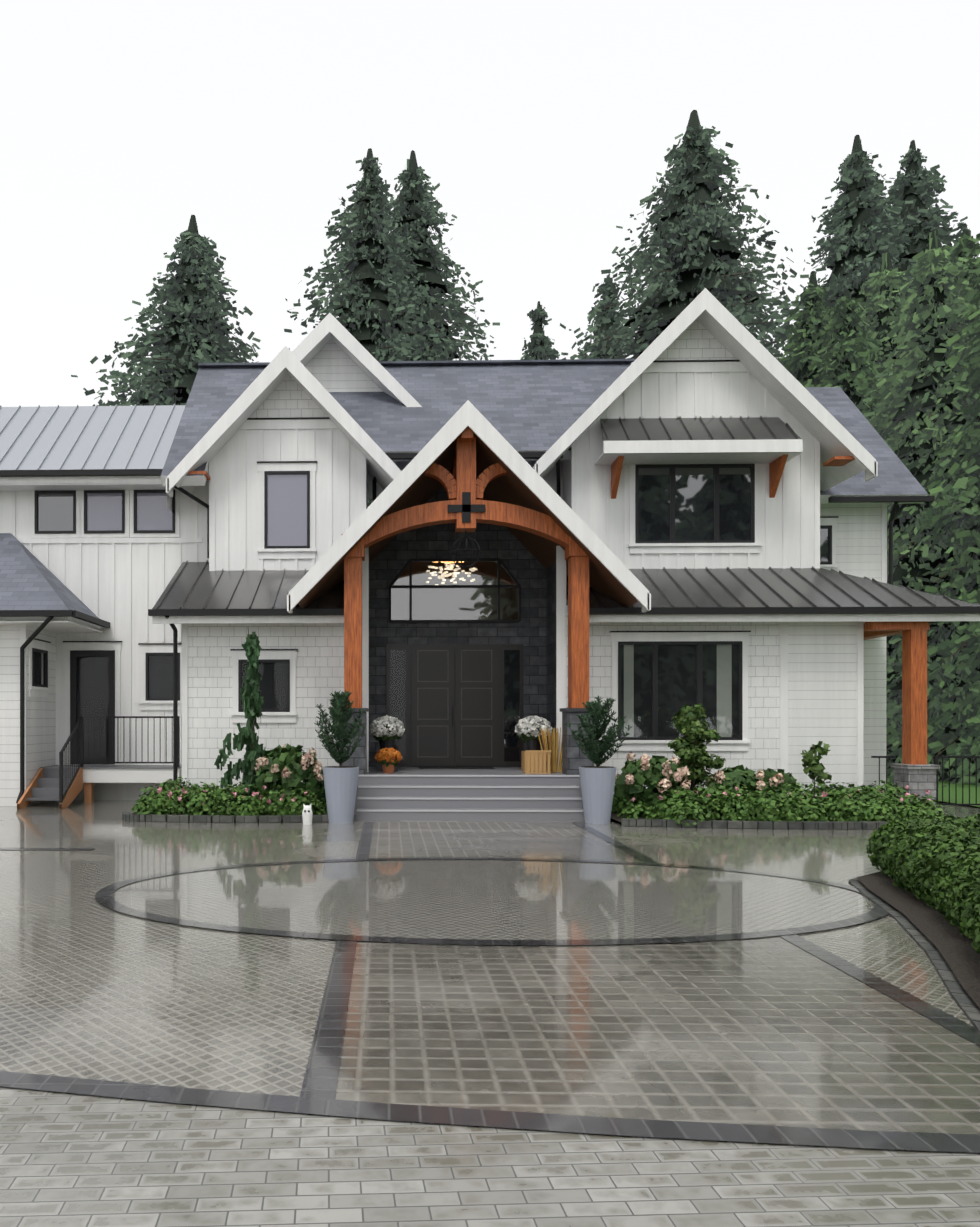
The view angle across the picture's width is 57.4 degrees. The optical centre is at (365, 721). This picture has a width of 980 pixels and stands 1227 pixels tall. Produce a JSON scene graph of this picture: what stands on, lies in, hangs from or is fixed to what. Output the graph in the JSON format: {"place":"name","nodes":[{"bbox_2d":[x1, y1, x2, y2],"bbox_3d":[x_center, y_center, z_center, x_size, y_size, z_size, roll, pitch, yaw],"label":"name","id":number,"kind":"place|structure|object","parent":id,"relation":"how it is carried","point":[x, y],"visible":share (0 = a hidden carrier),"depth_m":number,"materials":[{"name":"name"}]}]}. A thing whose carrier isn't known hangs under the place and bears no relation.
{"place":"outdoors","nodes":[
{"label":"outdoors","id":0,"kind":"place"},
{"bbox_2d":[0,795,979,1096],"bbox_3d":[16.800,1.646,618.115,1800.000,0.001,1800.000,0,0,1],"label":"ground","id":1,"kind":"structure","parent":0,"point":[90,987],"depth_m":6.34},
{"bbox_2d":[17,716,181,808],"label":"side deck and stairs","id":2,"kind":"structure","parent":1,"relation":"on","point":[61,783],"depth_m":17.60,"materials":[{"name":"black"}]},
{"bbox_2d":[71,226,260,405],"bbox_3d":[-8.440,-9.786,39.616,20.913,26.167,23.022,0,0,1],"label":"fir foliage","id":3,"kind":"object","parent":1,"relation":"on","point":[167,292],"visible":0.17,"depth_m":38.75,"materials":[{"name":"green plant"}]},
{"bbox_2d":[127,215,238,405],"bbox_3d":[-8.350,-10.682,40.613,14.236,24.656,13.459,0,0,28],"label":"fir trunk","id":4,"kind":"object","parent":1,"relation":"on","point":[189,380],"visible":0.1,"depth_m":39.16,"materials":[{"name":"green plant"}]},
{"bbox_2d":[302,804,312,824],"bbox_3d":[-0.936,1.481,14.119,0.170,0.331,0.170,0,0,1],"label":"owl figurine","id":5,"kind":"object","parent":1,"relation":"on","point":[307,814],"visible":1,"depth_m":14.06,"materials":[{"name":"white ceramic"}]},
{"bbox_2d":[284,148,462,507],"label":"conifer tree","id":6,"kind":"object","parent":1,"relation":"on","point":[348,251],"depth_m":42.95,"materials":[{"name":"green plant"}]},
{"bbox_2d":[336,150,499,561],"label":"conifer tree","id":7,"kind":"object","parent":1,"relation":"on","point":[431,215],"depth_m":44.95,"materials":[{"name":"green plant"}]},
{"bbox_2d":[0,319,885,806],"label":"house walls","id":8,"kind":"structure","parent":1,"relation":"on","point":[822,681],"depth_m":17.86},
{"bbox_2d":[63,641,121,764],"bbox_3d":[-5.720,-0.336,18.459,1.240,2.685,0.058,0,0,1],"label":"side door","id":9,"kind":"structure","parent":8,"relation":"attached to","point":[92,678],"depth_m":18.47,"materials":[{"name":"black"}]},
{"bbox_2d":[28,461,837,750],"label":"windows","id":10,"kind":"structure","parent":8,"relation":"attached to","point":[660,679],"depth_m":17.66,"materials":[{"name":"black glass"}]},
{"bbox_2d":[386,558,523,768],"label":"front door","id":11,"kind":"structure","parent":8,"relation":"attached to","point":[455,706],"depth_m":18.22,"materials":[{"name":"black wood"}]},
{"bbox_2d":[16,459,897,802],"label":"downspouts","id":12,"kind":"object","parent":8,"relation":"attached to","point":[48,619],"visible":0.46,"depth_m":16.92,"materials":[{"name":"black metal"}]},
{"bbox_2d":[0,311,927,629],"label":"roofs","id":13,"kind":"structure","parent":8,"relation":"on","point":[532,405],"depth_m":18.79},
{"bbox_2d":[0,404,979,608],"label":"metal roofs","id":14,"kind":"structure","parent":8,"relation":"on","point":[58,437],"depth_m":17.32,"materials":[{"name":"grey metal"}]},
{"bbox_2d":[0,288,979,791],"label":"house trim","id":15,"kind":"structure","parent":8,"relation":"attached to","point":[488,434],"depth_m":17.12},
{"bbox_2d":[187,454,854,498],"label":"wooden brackets","id":16,"kind":"object","parent":8,"relation":"attached to","point":[776,467],"visible":0.73,"depth_m":17.43,"materials":[{"name":"brown wood"}]},
{"bbox_2d":[342,708,593,820],"bbox_3d":[1.793,0.706,16.446,4.700,1.880,3.712,0,0,1],"label":"entry porch","id":17,"kind":"object","parent":1,"relation":"on","point":[495,794],"visible":0.65,"depth_m":15.21,"materials":[{"name":"grey stone"}]},
{"bbox_2d":[341,427,588,707],"bbox_3d":[1.802,-2.729,16.802,4.400,4.990,3.000,0,0,1],"label":"timber frame","id":18,"kind":"object","parent":17,"relation":"on","point":[464,507],"visible":0.79,"depth_m":15.55,"materials":[{"name":"orange wood"}]},
{"bbox_2d":[426,530,480,584],"bbox_3d":[1.887,-3.646,17.952,1.161,1.814,5.055,0,0,1],"label":"chandelier","id":19,"kind":"object","parent":18,"relation":"attached to","point":[449,567],"visible":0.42,"depth_m":15.95,"materials":[{"name":"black glass"}]},
{"bbox_2d":[538,727,561,771],"bbox_3d":[3.451,0.512,16.105,0.634,0.832,0.316,0,0,1],"label":"straw sheaf","id":20,"kind":"object","parent":17,"relation":"on","point":[554,760],"visible":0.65,"depth_m":16.10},
{"bbox_2d":[323,739,616,823],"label":"planters","id":21,"kind":"object","parent":1,"relation":"on","point":[596,783],"visible":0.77,"depth_m":14.21,"materials":[{"name":"grey"}]},
{"bbox_2d":[375,748,402,762],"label":"orange flowers","id":22,"kind":"object","parent":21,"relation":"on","point":[388,754],"visible":0.96,"depth_m":15.99,"materials":[{"name":"orange plant"}]},
{"bbox_2d":[373,723,547,766],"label":"mum leaves","id":23,"kind":"object","parent":21,"relation":"on","point":[524,738],"visible":0.46,"depth_m":16.58,"materials":[{"name":"green plant"}]},
{"bbox_2d":[370,715,552,736],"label":"white flowers","id":24,"kind":"object","parent":23,"relation":"on","point":[520,726],"visible":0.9,"depth_m":16.55,"materials":[{"name":"white plant"}]},
{"bbox_2d":[314,690,632,765],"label":"potted shrubs","id":25,"kind":"object","parent":21,"relation":"on","point":[339,725],"visible":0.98,"depth_m":14.26,"materials":[{"name":"green plant"}]},
{"bbox_2d":[0,821,979,1226],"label":"driveway inlays","id":26,"kind":"object","parent":1,"relation":"on","point":[550,1025],"visible":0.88,"depth_m":4.08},
{"bbox_2d":[254,743,800,814],"bbox_3d":[2.832,1.021,15.223,9.560,1.279,1.615,0,0,1],"label":"hydrangea","id":27,"kind":"object","parent":1,"relation":"on","point":[288,756],"depth_m":14.97,"materials":[{"name":"plant"}]},
{"bbox_2d":[531,301,545,359],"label":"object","id":28,"kind":"object","parent":1,"relation":"on","point":[538,324],"visible":0.02,"depth_m":51.52,"materials":[{"name":"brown plant"}]},
{"bbox_2d":[520,304,558,359],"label":"conifer tree","id":29,"kind":"object","parent":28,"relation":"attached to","point":[550,353],"visible":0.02,"depth_m":51.39,"materials":[{"name":"green plant"}]},
{"bbox_2d":[122,777,979,1031],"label":"planting beds and lawn","id":30,"kind":"object","parent":1,"relation":"on","point":[945,946],"visible":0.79,"depth_m":8.08,"materials":[{"name":"black plant"}]},
{"bbox_2d":[214,632,281,803],"bbox_3d":[-1.991,0.077,15.494,1.185,3.299,0.801,0,0,-36],"label":"weeping cypress foliage","id":31,"kind":"object","parent":30,"relation":"on","point":[252,700],"visible":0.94,"depth_m":15.38,"materials":[{"name":"green plant"}]},
{"bbox_2d":[248,629,814,797],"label":"plant stems","id":32,"kind":"object","parent":30,"relation":"on","point":[691,785],"visible":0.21,"depth_m":14.59,"materials":[{"name":"brown plant"}]},
{"bbox_2d":[668,703,831,785],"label":"shrub leaves","id":33,"kind":"object","parent":32,"relation":"on","point":[689,751],"visible":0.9,"depth_m":15.12,"materials":[{"name":"green plant"}]},
{"bbox_2d":[132,776,944,826],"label":"groundcover plants","id":34,"kind":"object","parent":30,"relation":"on","point":[832,805],"visible":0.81,"depth_m":14.45,"materials":[{"name":"green plant"}]},
{"bbox_2d":[157,785,930,804],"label":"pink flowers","id":35,"kind":"object","parent":34,"relation":"on","point":[293,799],"visible":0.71,"depth_m":14.48,"materials":[{"name":"pink plant"}]},
{"bbox_2d":[566,275,633,603],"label":"conifer tree","id":36,"kind":"object","parent":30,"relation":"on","point":[606,287],"depth_m":46.33,"materials":[{"name":"green plant"}]},
{"bbox_2d":[776,272,833,386],"bbox_3d":[17.807,-6.414,35.306,11.740,23.181,11.469,0,0,-15],"label":"tree","id":37,"kind":"object","parent":30,"relation":"on","point":[794,363],"visible":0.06,"depth_m":35.26,"materials":[{"name":"green plant"}]},
{"bbox_2d":[764,135,924,352],"bbox_3d":[22.003,-12.256,39.197,16.066,27.806,15.448,0,0,1],"label":"conifer tree","id":38,"kind":"object","parent":30,"relation":"on","point":[879,231],"depth_m":38.82,"materials":[{"name":"green plant"}]},
{"bbox_2d":[801,296,896,711],"bbox_3d":[15.946,-4.880,29.290,10.014,18.756,9.372,0,0,1],"label":"tree","id":39,"kind":"object","parent":30,"relation":"on","point":[861,379],"visible":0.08,"depth_m":29.14,"materials":[{"name":"green plant"}]},
{"bbox_2d":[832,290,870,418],"bbox_3d":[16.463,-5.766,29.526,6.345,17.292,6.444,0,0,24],"label":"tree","id":40,"kind":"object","parent":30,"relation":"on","point":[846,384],"visible":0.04,"depth_m":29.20,"materials":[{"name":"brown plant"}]},
{"bbox_2d":[859,252,911,367],"bbox_3d":[19.942,-6.507,33.614,12.206,22.425,12.034,0,0,1],"label":"tree","id":41,"kind":"object","parent":30,"relation":"on","point":[872,305],"visible":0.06,"depth_m":33.14,"materials":[{"name":"green plant"}]},
{"bbox_2d":[857,230,979,764],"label":"tree","id":42,"kind":"object","parent":30,"relation":"on","point":[898,375],"visible":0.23,"depth_m":25.93,"materials":[{"name":"green plant"}]},
{"bbox_2d":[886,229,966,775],"bbox_3d":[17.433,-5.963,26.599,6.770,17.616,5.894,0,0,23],"label":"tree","id":43,"kind":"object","parent":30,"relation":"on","point":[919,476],"visible":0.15,"depth_m":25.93,"materials":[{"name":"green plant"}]},
{"bbox_2d":[883,140,976,313],"bbox_3d":[24.571,-12.355,40.216,16.466,28.372,15.391,0,0,1],"label":"conifer tree","id":44,"kind":"object","parent":30,"relation":"on","point":[928,185],"depth_m":39.74,"materials":[{"name":"green plant"}]},
{"bbox_2d":[886,259,979,786],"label":"tree","id":45,"kind":"object","parent":30,"relation":"on","point":[967,480],"visible":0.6,"depth_m":24.30,"materials":[{"name":"green plant"}]},
{"bbox_2d":[927,511,979,786],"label":"tree","id":46,"kind":"object","parent":30,"relation":"on","point":[972,723],"visible":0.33,"depth_m":23.05,"materials":[{"name":"green plant"}]},
{"bbox_2d":[557,110,840,604],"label":"conifer tree","id":47,"kind":"object","parent":1,"relation":"on","point":[640,263],"visible":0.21,"depth_m":40.15,"materials":[{"name":"green plant"}]},
{"bbox_2d":[796,271,822,386],"bbox_3d":[18.414,-7.522,35.722,6.842,21.150,7.975,0,0,32],"label":"cedar trunk","id":48,"kind":"object","parent":1,"relation":"on","point":[812,280],"visible":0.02,"depth_m":35.24,"materials":[{"name":"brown plant"}]},
{"bbox_2d":[870,250,901,402],"bbox_3d":[19.533,-7.586,33.242,7.141,20.521,7.225,0,0,-42],"label":"cedar trunk","id":49,"kind":"object","parent":1,"relation":"on","point":[884,326],"visible":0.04,"depth_m":33.10,"materials":[{"name":"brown plant"}]},
{"bbox_2d":[864,622,979,806],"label":"porch post","id":50,"kind":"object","parent":1,"relation":"on","point":[915,772],"depth_m":15.86,"materials":[{"name":"brown wood"}]},
{"bbox_2d":[866,814,979,953],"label":"boxwood hedge","id":51,"kind":"object","parent":1,"relation":"on","point":[930,860],"visible":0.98,"depth_m":7.67,"materials":[{"name":"green plant"}]},
{"bbox_2d":[891,229,979,399],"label":"tree","id":52,"kind":"object","parent":1,"relation":"on","point":[969,244],"visible":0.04,"depth_m":30.08,"materials":[{"name":"green plant"}]},
{"bbox_2d":[928,386,979,782],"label":"cedar trunk","id":53,"kind":"object","parent":1,"relation":"on","point":[961,683],"visible":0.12,"depth_m":24.25,"materials":[{"name":"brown plant"}]},
{"bbox_2d":[958,229,975,336],"bbox_3d":[20.783,-7.117,30.367,7.136,19.686,7.989,0,0,1],"label":"tree","id":54,"kind":"object","parent":1,"relation":"on","point":[965,231],"visible":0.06,"depth_m":30.32,"materials":[{"name":"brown plant"}]},
{"bbox_2d":[0,0,979,406],"label":"sky","id":55,"kind":"structure","parent":0,"point":[541,126],"materials":[{"name":"white"}]}
]}

